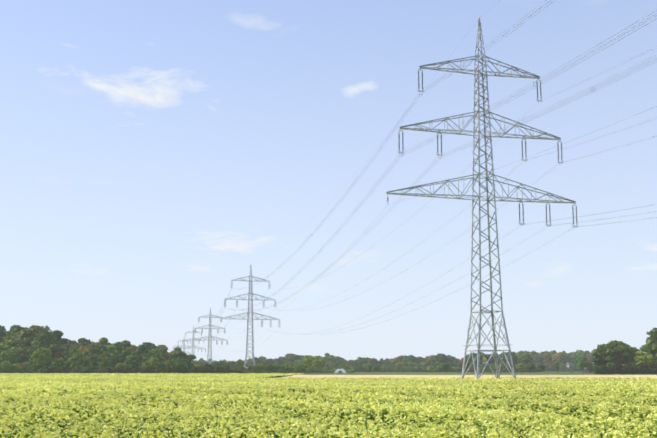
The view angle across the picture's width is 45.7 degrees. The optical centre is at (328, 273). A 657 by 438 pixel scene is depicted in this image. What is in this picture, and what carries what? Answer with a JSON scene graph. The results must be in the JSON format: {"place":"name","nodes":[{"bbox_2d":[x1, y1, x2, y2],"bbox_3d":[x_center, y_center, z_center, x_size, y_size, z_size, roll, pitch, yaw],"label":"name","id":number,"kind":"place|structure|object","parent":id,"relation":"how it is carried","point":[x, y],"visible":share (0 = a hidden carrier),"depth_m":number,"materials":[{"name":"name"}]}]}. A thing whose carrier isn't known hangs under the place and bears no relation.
{"place":"outdoors","nodes":[
{"label":"outdoors","id":0,"kind":"place"},
{"bbox_2d":[0,373,656,437],"bbox_3d":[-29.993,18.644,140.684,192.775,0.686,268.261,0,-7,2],"label":"beet crop","id":1,"kind":"object","parent":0,"point":[250,386],"visible":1,"depth_m":29.25,"materials":[{"name":"green plant"}]},
{"bbox_2d":[0,0,656,361],"label":"sky","id":2,"kind":"structure","parent":0,"point":[154,153],"materials":[{"name":"blue"}]},
{"bbox_2d":[239,372,656,374],"bbox_3d":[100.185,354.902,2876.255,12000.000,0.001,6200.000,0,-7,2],"label":"ground","id":3,"kind":"structure","parent":0,"point":[457,373],"depth_m":357.95,"materials":[{"name":"green plant"}]},
{"bbox_2d":[0,325,6,336],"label":"oak tree","id":4,"kind":"object","parent":3,"relation":"on","point":[2,331],"visible":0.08,"depth_m":386.99,"materials":[{"name":"green plant"}]},
{"bbox_2d":[0,339,15,346],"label":"tree","id":5,"kind":"object","parent":3,"relation":"on","point":[10,342],"visible":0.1,"depth_m":340.07,"materials":[{"name":"green plant"}]},
{"bbox_2d":[0,345,22,363],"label":"tree","id":6,"kind":"object","parent":3,"relation":"on","point":[10,354],"visible":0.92,"depth_m":324.10,"materials":[{"name":"green plant"}]},
{"bbox_2d":[3,325,21,337],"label":"mixed tree","id":7,"kind":"object","parent":3,"relation":"on","point":[15,328],"visible":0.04,"depth_m":386.42,"materials":[{"name":"green plant"}]},
{"bbox_2d":[3,328,35,347],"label":"oak tree","id":8,"kind":"object","parent":3,"relation":"on","point":[27,336],"visible":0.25,"depth_m":346.46,"materials":[{"name":"green plant"}]},
{"bbox_2d":[12,341,26,348],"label":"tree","id":9,"kind":"object","parent":3,"relation":"on","point":[19,344],"visible":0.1,"depth_m":340.10,"materials":[{"name":"green plant"}]},
{"bbox_2d":[16,363,24,367],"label":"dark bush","id":10,"kind":"object","parent":3,"relation":"on","point":[19,365],"visible":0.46,"depth_m":304.86,"materials":[{"name":"brown plant"}]},
{"bbox_2d":[19,347,27,363],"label":"mixed tree","id":11,"kind":"object","parent":3,"relation":"on","point":[22,356],"visible":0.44,"depth_m":333.77,"materials":[{"name":"green plant"}]},
{"bbox_2d":[0,364,47,372],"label":"undergrowth","id":12,"kind":"object","parent":3,"relation":"on","point":[10,368],"visible":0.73,"depth_m":292.67,"materials":[{"name":"green plant"}]},
{"bbox_2d":[25,340,43,362],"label":"mixed tree","id":13,"kind":"object","parent":3,"relation":"on","point":[35,344],"visible":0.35,"depth_m":332.93,"materials":[{"name":"green plant"}]},
{"bbox_2d":[29,325,40,333],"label":"mixed tree","id":14,"kind":"object","parent":3,"relation":"on","point":[35,328],"depth_m":381.68,"materials":[{"name":"green plant"}]},
{"bbox_2d":[31,347,51,365],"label":"tree","id":15,"kind":"object","parent":3,"relation":"on","point":[41,356],"visible":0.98,"depth_m":295.68,"materials":[{"name":"green plant"}]},
{"bbox_2d":[28,331,60,351],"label":"mixed tree","id":16,"kind":"object","parent":3,"relation":"on","point":[44,338],"visible":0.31,"depth_m":346.77,"materials":[{"name":"green plant"}]},
{"bbox_2d":[37,325,51,332],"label":"oak tree","id":17,"kind":"object","parent":3,"relation":"on","point":[45,329],"visible":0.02,"depth_m":397.97,"materials":[{"name":"green plant"}]},
{"bbox_2d":[43,346,59,359],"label":"mixed tree","id":18,"kind":"object","parent":3,"relation":"on","point":[54,349],"visible":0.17,"depth_m":327.08,"materials":[{"name":"green plant"}]},
{"bbox_2d":[48,330,69,344],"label":"oak tree","id":19,"kind":"object","parent":3,"relation":"on","point":[58,334],"depth_m":391.80,"materials":[{"name":"green plant"}]},
{"bbox_2d":[52,351,65,358],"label":"mixed tree","id":20,"kind":"object","parent":3,"relation":"on","point":[58,354],"visible":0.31,"depth_m":327.15,"materials":[{"name":"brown plant"}]},
{"bbox_2d":[49,357,69,366],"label":"tree","id":21,"kind":"object","parent":3,"relation":"on","point":[60,362],"visible":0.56,"depth_m":295.77,"materials":[{"name":"green plant"}]},
{"bbox_2d":[60,340,78,348],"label":"oak tree","id":22,"kind":"object","parent":3,"relation":"on","point":[68,344],"visible":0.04,"depth_m":388.59,"materials":[{"name":"green plant"}]},
{"bbox_2d":[38,364,107,373],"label":"undergrowth","id":23,"kind":"object","parent":3,"relation":"on","point":[89,368],"visible":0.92,"depth_m":290.46,"materials":[{"name":"green plant"}]},
{"bbox_2d":[68,352,85,366],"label":"tree","id":24,"kind":"object","parent":3,"relation":"on","point":[77,359],"visible":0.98,"depth_m":295.48,"materials":[{"name":"green plant"}]},
{"bbox_2d":[71,338,93,346],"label":"oak tree","id":25,"kind":"object","parent":3,"relation":"on","point":[83,341],"visible":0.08,"depth_m":382.51,"materials":[{"name":"green plant"}]},
{"bbox_2d":[78,345,92,351],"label":"oak tree","id":26,"kind":"object","parent":3,"relation":"on","point":[86,348],"visible":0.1,"depth_m":366.69,"materials":[{"name":"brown plant"}]},
{"bbox_2d":[86,359,98,367],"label":"tree","id":27,"kind":"object","parent":3,"relation":"on","point":[91,361],"visible":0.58,"depth_m":296.23,"materials":[{"name":"green plant"}]},
{"bbox_2d":[84,345,106,355],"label":"oak tree","id":28,"kind":"object","parent":3,"relation":"on","point":[99,350],"visible":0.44,"depth_m":346.72,"materials":[{"name":"green plant"}]},
{"bbox_2d":[97,351,111,363],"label":"mixed tree","id":29,"kind":"object","parent":3,"relation":"on","point":[102,356],"visible":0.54,"depth_m":323.27,"materials":[{"name":"green plant"}]},
{"bbox_2d":[99,337,110,345],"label":"mixed tree","id":30,"kind":"object","parent":3,"relation":"on","point":[103,340],"visible":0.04,"depth_m":383.85,"materials":[{"name":"green plant"}]},
{"bbox_2d":[107,353,118,361],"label":"tree","id":31,"kind":"object","parent":3,"relation":"on","point":[112,356],"visible":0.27,"depth_m":328.30,"materials":[{"name":"green plant"}]},
{"bbox_2d":[106,342,122,354],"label":"mixed tree","id":32,"kind":"object","parent":3,"relation":"on","point":[116,348],"visible":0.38,"depth_m":349.44,"materials":[{"name":"green plant"}]},
{"bbox_2d":[120,351,130,362],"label":"mixed tree","id":33,"kind":"object","parent":3,"relation":"on","point":[124,355],"visible":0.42,"depth_m":332.04,"materials":[{"name":"green plant"}]},
{"bbox_2d":[121,340,129,350],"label":"oak tree","id":34,"kind":"object","parent":3,"relation":"on","point":[125,342],"visible":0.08,"depth_m":384.77,"materials":[{"name":"green plant"}]},
{"bbox_2d":[124,355,140,367],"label":"tree","id":35,"kind":"object","parent":3,"relation":"on","point":[132,361],"visible":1,"depth_m":295.46,"materials":[{"name":"green plant"}]},
{"bbox_2d":[129,345,137,351],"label":"mixed tree","id":36,"kind":"object","parent":3,"relation":"on","point":[133,348],"visible":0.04,"depth_m":383.90,"materials":[{"name":"green plant"}]},
{"bbox_2d":[108,366,168,373],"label":"undergrowth","id":37,"kind":"object","parent":3,"relation":"on","point":[146,369],"visible":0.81,"depth_m":290.29,"materials":[{"name":"green plant"}]},
{"bbox_2d":[136,345,148,357],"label":"mixed tree","id":38,"kind":"object","parent":3,"relation":"on","point":[142,349],"visible":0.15,"depth_m":352.24,"materials":[{"name":"green plant"}]},
{"bbox_2d":[134,342,157,352],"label":"mixed tree","id":39,"kind":"object","parent":3,"relation":"on","point":[148,346],"visible":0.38,"depth_m":373.12,"materials":[{"name":"green plant"}]},
{"bbox_2d":[144,357,159,368],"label":"tree","id":40,"kind":"object","parent":3,"relation":"on","point":[153,362],"visible":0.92,"depth_m":294.74,"materials":[{"name":"green plant"}]},
{"bbox_2d":[144,352,163,361],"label":"tree","id":41,"kind":"object","parent":3,"relation":"on","point":[152,355],"visible":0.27,"depth_m":334.35,"materials":[{"name":"green plant"}]},
{"bbox_2d":[149,347,167,359],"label":"tree","id":42,"kind":"object","parent":3,"relation":"on","point":[161,352],"visible":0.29,"depth_m":363.00,"materials":[{"name":"green plant"}]},
{"bbox_2d":[171,358,180,363],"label":"tree","id":43,"kind":"object","parent":3,"relation":"on","point":[176,360],"visible":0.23,"depth_m":327.07,"materials":[{"name":"green plant"}]},
{"bbox_2d":[172,351,196,361],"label":"oak tree","id":44,"kind":"object","parent":3,"relation":"on","point":[183,355],"visible":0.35,"depth_m":357.93,"materials":[{"name":"green plant"}]},
{"bbox_2d":[178,336,193,353],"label":"pylon","id":45,"kind":"object","parent":3,"relation":"on","point":[184,347],"visible":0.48,"depth_m":1285.13,"materials":[{"name":"metal"}]},
{"bbox_2d":[182,326,205,359],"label":"pylon","id":46,"kind":"object","parent":3,"relation":"on","point":[192,342],"visible":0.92,"depth_m":993.22,"materials":[{"name":"metal"}]},
{"bbox_2d":[164,364,228,373],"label":"undergrowth","id":47,"kind":"object","parent":3,"relation":"on","point":[205,368],"visible":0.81,"depth_m":290.95,"materials":[{"name":"green plant"}]},
{"bbox_2d":[192,307,227,363],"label":"pylon","id":48,"kind":"object","parent":3,"relation":"on","point":[209,328],"visible":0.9,"depth_m":702.70,"materials":[{"name":"metal"}]},
{"bbox_2d":[177,1,656,357],"bbox_3d":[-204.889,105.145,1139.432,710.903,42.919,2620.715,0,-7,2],"label":"conductors","id":49,"kind":"object","parent":48,"relation":"attached to","point":[471,165],"visible":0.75,"depth_m":111.94,"materials":[{"name":"silver metal"}]},
{"bbox_2d":[228,370,243,373],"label":"undergrowth","id":50,"kind":"object","parent":3,"relation":"on","point":[236,371],"visible":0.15,"depth_m":321.92,"materials":[{"name":"green plant"}]},
{"bbox_2d":[232,360,241,367],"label":"oak tree","id":51,"kind":"object","parent":3,"relation":"on","point":[238,363],"visible":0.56,"depth_m":437.28,"materials":[{"name":"green plant"}]},
{"bbox_2d":[220,266,279,368],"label":"pylon","id":52,"kind":"object","parent":3,"relation":"on","point":[252,319],"visible":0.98,"depth_m":412.02,"materials":[{"name":"metal"}]},
{"bbox_2d":[237,369,297,373],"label":"undergrowth","id":53,"kind":"object","parent":3,"relation":"on","point":[270,371],"visible":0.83,"depth_m":324.13,"materials":[{"name":"green plant"}]},
{"bbox_2d":[264,364,273,370],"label":"tree","id":54,"kind":"object","parent":3,"relation":"on","point":[269,367],"visible":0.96,"depth_m":359.80,"materials":[{"name":"green plant"}]},
{"bbox_2d":[275,359,283,363],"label":"mixed tree","id":55,"kind":"object","parent":3,"relation":"on","point":[279,361],"visible":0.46,"depth_m":620.53,"materials":[{"name":"green plant"}]},
{"bbox_2d":[287,364,294,370],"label":"tree","id":56,"kind":"object","parent":3,"relation":"on","point":[290,367],"visible":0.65,"depth_m":370.28,"materials":[{"name":"green plant"}]},
{"bbox_2d":[289,355,300,362],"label":"oak tree","id":57,"kind":"object","parent":3,"relation":"on","point":[293,358],"visible":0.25,"depth_m":628.27,"materials":[{"name":"green plant"}]},
{"bbox_2d":[293,364,302,371],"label":"tree","id":58,"kind":"object","parent":3,"relation":"on","point":[298,368],"visible":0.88,"depth_m":358.89,"materials":[{"name":"green plant"}]},
{"bbox_2d":[302,355,313,365],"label":"tree","id":59,"kind":"object","parent":3,"relation":"on","point":[307,359],"visible":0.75,"depth_m":436.22,"materials":[{"name":"green plant"}]},
{"bbox_2d":[306,365,313,371],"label":"tree","id":60,"kind":"object","parent":3,"relation":"on","point":[309,368],"visible":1,"depth_m":350.10,"materials":[{"name":"green plant"}]},
{"bbox_2d":[311,356,324,368],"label":"tree","id":61,"kind":"object","parent":3,"relation":"on","point":[318,362],"visible":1,"depth_m":427.41,"materials":[{"name":"green plant"}]},
{"bbox_2d":[313,368,353,372],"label":"undergrowth","id":62,"kind":"object","parent":3,"relation":"on","point":[318,370],"visible":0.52,"depth_m":419.94,"materials":[{"name":"green plant"}]},
{"bbox_2d":[321,366,349,369],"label":"undergrowth","id":63,"kind":"object","parent":3,"relation":"on","point":[328,368],"visible":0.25,"depth_m":569.92,"materials":[{"name":"green plant"}]},
{"bbox_2d":[348,366,384,371],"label":"undergrowth","id":64,"kind":"object","parent":3,"relation":"on","point":[359,369],"visible":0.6,"depth_m":566.99,"materials":[{"name":"green plant"}]},
{"bbox_2d":[369,360,380,365],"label":"oak tree","id":65,"kind":"object","parent":3,"relation":"on","point":[372,362],"visible":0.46,"depth_m":622.04,"materials":[{"name":"green plant"}]},
{"bbox_2d":[380,359,390,364],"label":"oak tree","id":66,"kind":"object","parent":3,"relation":"on","point":[385,362],"visible":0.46,"depth_m":618.75,"materials":[{"name":"green plant"}]},
{"bbox_2d":[379,367,414,371],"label":"undergrowth","id":67,"kind":"object","parent":3,"relation":"on","point":[389,369],"visible":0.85,"depth_m":567.18,"materials":[{"name":"green plant"}]},
{"bbox_2d":[395,362,406,366],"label":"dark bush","id":68,"kind":"object","parent":3,"relation":"on","point":[401,364],"visible":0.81,"depth_m":589.11,"materials":[{"name":"green plant"}]},
{"bbox_2d":[402,357,414,362],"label":"oak tree","id":69,"kind":"object","parent":3,"relation":"on","point":[408,359],"visible":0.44,"depth_m":625.25,"materials":[{"name":"green plant"}]},
{"bbox_2d":[409,367,443,371],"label":"undergrowth","id":70,"kind":"object","parent":3,"relation":"on","point":[418,369],"visible":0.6,"depth_m":566.80,"materials":[{"name":"green plant"}]},
{"bbox_2d":[427,366,435,372],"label":"tree","id":71,"kind":"object","parent":3,"relation":"on","point":[431,368],"visible":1,"depth_m":448.33,"materials":[{"name":"green plant"}]},
{"bbox_2d":[434,354,448,362],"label":"oak tree","id":72,"kind":"object","parent":3,"relation":"on","point":[442,358],"visible":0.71,"depth_m":619.02,"materials":[{"name":"green plant"}]},
{"bbox_2d":[441,362,449,370],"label":"tree","id":73,"kind":"object","parent":3,"relation":"on","point":[445,366],"visible":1,"depth_m":398.61,"materials":[{"name":"green plant"}]},
{"bbox_2d":[440,367,467,371],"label":"undergrowth","id":74,"kind":"object","parent":3,"relation":"on","point":[451,369],"visible":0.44,"depth_m":565.03,"materials":[{"name":"green plant"}]},
{"bbox_2d":[460,360,468,369],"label":"oak tree","id":75,"kind":"object","parent":3,"relation":"on","point":[461,365],"visible":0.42,"depth_m":427.40,"materials":[{"name":"green plant"}]},
{"bbox_2d":[466,352,476,365],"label":"oak tree","id":76,"kind":"object","parent":3,"relation":"on","point":[471,359],"visible":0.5,"depth_m":552.34,"materials":[{"name":"green plant"}]},
{"bbox_2d":[386,17,578,379],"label":"pylon","id":77,"kind":"object","parent":3,"relation":"on","point":[480,312],"visible":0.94,"depth_m":121.53,"materials":[{"name":"metal"}]},
{"bbox_2d":[474,352,490,363],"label":"oak tree","id":78,"kind":"object","parent":3,"relation":"on","point":[487,357],"visible":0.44,"depth_m":550.16,"materials":[{"name":"green plant"}]},
{"bbox_2d":[467,366,507,371],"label":"undergrowth","id":79,"kind":"object","parent":3,"relation":"on","point":[488,369],"visible":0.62,"depth_m":526.92,"materials":[{"name":"green plant"}]},
{"bbox_2d":[493,354,507,363],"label":"mixed tree","id":80,"kind":"object","parent":3,"relation":"on","point":[503,358],"visible":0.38,"depth_m":563.59,"materials":[{"name":"green plant"}]},
{"bbox_2d":[501,351,514,364],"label":"oak tree","id":81,"kind":"object","parent":3,"relation":"on","point":[509,359],"visible":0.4,"depth_m":566.07,"materials":[{"name":"green plant"}]},
{"bbox_2d":[516,362,524,372],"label":"tree","id":82,"kind":"object","parent":3,"relation":"on","point":[520,367],"visible":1,"depth_m":422.10,"materials":[{"name":"green plant"}]},
{"bbox_2d":[508,365,539,371],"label":"undergrowth","id":83,"kind":"object","parent":3,"relation":"on","point":[526,370],"visible":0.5,"depth_m":526.30,"materials":[{"name":"green plant"}]},
{"bbox_2d":[517,354,532,363],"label":"oak tree","id":84,"kind":"object","parent":3,"relation":"on","point":[525,359],"visible":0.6,"depth_m":555.17,"materials":[{"name":"green plant"}]},
{"bbox_2d":[526,363,535,372],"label":"oak tree","id":85,"kind":"object","parent":3,"relation":"on","point":[530,366],"visible":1,"depth_m":412.14,"materials":[{"name":"green plant"}]},
{"bbox_2d":[537,364,545,372],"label":"tree","id":86,"kind":"object","parent":3,"relation":"on","point":[541,367],"visible":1,"depth_m":412.15,"materials":[{"name":"green plant"}]},
{"bbox_2d":[538,351,551,363],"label":"mixed tree","id":87,"kind":"object","parent":3,"relation":"on","point":[541,359],"visible":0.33,"depth_m":715.33,"materials":[{"name":"green plant"}]},
{"bbox_2d":[542,353,551,364],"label":"tall tree","id":88,"kind":"object","parent":3,"relation":"on","point":[546,356],"visible":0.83,"depth_m":711.35,"materials":[{"name":"green plant"}]},
{"bbox_2d":[542,363,570,371],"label":"undergrowth","id":89,"kind":"object","parent":3,"relation":"on","point":[563,367],"visible":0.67,"depth_m":682.86,"materials":[{"name":"green plant"}]},
{"bbox_2d":[551,352,564,364],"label":"mixed tree","id":90,"kind":"object","parent":3,"relation":"on","point":[558,357],"visible":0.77,"depth_m":703.87,"materials":[{"name":"green plant"}]},
{"bbox_2d":[564,353,570,371],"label":"tall tree","id":91,"kind":"object","parent":3,"relation":"on","point":[567,357],"visible":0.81,"depth_m":703.26,"materials":[{"name":"green plant"}]},
{"bbox_2d":[566,362,573,373],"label":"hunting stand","id":92,"kind":"object","parent":3,"relation":"on","point":[569,366],"visible":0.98,"depth_m":323.68,"materials":[{"name":"grey wood"}]},
{"bbox_2d":[568,366,581,371],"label":"undergrowth","id":93,"kind":"object","parent":3,"relation":"on","point":[575,369],"visible":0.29,"depth_m":679.72,"materials":[{"name":"green plant"}]},
{"bbox_2d":[571,352,583,363],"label":"mixed tree","id":94,"kind":"object","parent":3,"relation":"on","point":[578,355],"visible":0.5,"depth_m":703.36,"materials":[{"name":"green plant"}]},
{"bbox_2d":[575,357,590,372],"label":"tree","id":95,"kind":"object","parent":3,"relation":"on","point":[582,363],"visible":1,"depth_m":411.05,"materials":[{"name":"green plant"}]},
{"bbox_2d":[586,355,592,361],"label":"tall tree","id":96,"kind":"object","parent":3,"relation":"on","point":[589,357],"visible":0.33,"depth_m":713.83,"materials":[{"name":"grey"}]},
{"bbox_2d":[586,361,593,372],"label":"mixed tree","id":97,"kind":"object","parent":3,"relation":"on","point":[591,367],"visible":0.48,"depth_m":430.90,"materials":[{"name":"green plant"}]},
{"bbox_2d":[591,352,609,365],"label":"oak tree","id":98,"kind":"object","parent":3,"relation":"on","point":[597,360],"visible":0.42,"depth_m":329.96,"materials":[{"name":"green plant"}]},
{"bbox_2d":[595,340,634,363],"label":"oak tree","id":99,"kind":"object","parent":3,"relation":"on","point":[619,352],"visible":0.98,"depth_m":321.00,"materials":[{"name":"green plant"}]},
{"bbox_2d":[592,362,656,373],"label":"undergrowth","id":100,"kind":"object","parent":3,"relation":"on","point":[640,368],"visible":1,"depth_m":306.74,"materials":[{"name":"green plant"}]},
{"bbox_2d":[624,347,639,363],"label":"oak tree","id":101,"kind":"object","parent":3,"relation":"on","point":[634,355],"visible":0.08,"depth_m":331.90,"materials":[{"name":"green plant"}]},
{"bbox_2d":[629,361,637,367],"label":"tree","id":102,"kind":"object","parent":3,"relation":"on","point":[633,364],"visible":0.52,"depth_m":316.58,"materials":[{"name":"green plant"}]},
{"bbox_2d":[633,350,654,364],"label":"tree","id":103,"kind":"object","parent":3,"relation":"on","point":[644,357],"visible":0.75,"depth_m":313.62,"materials":[{"name":"green plant"}]},
{"bbox_2d":[640,328,656,357],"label":"oak tree","id":104,"kind":"object","parent":3,"relation":"on","point":[650,347],"visible":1,"depth_m":327.19,"materials":[{"name":"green plant"}]},
{"bbox_2d":[286,375,656,380],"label":"stubble field","id":105,"kind":"structure","parent":0,"point":[469,376],"depth_m":199.57,"materials":[{"name":"plant"}]},
{"bbox_2d":[583,362,593,372],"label":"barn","id":106,"kind":"structure","parent":0,"point":[587,371],"depth_m":444.20,"materials":[{"name":"grey brick"}]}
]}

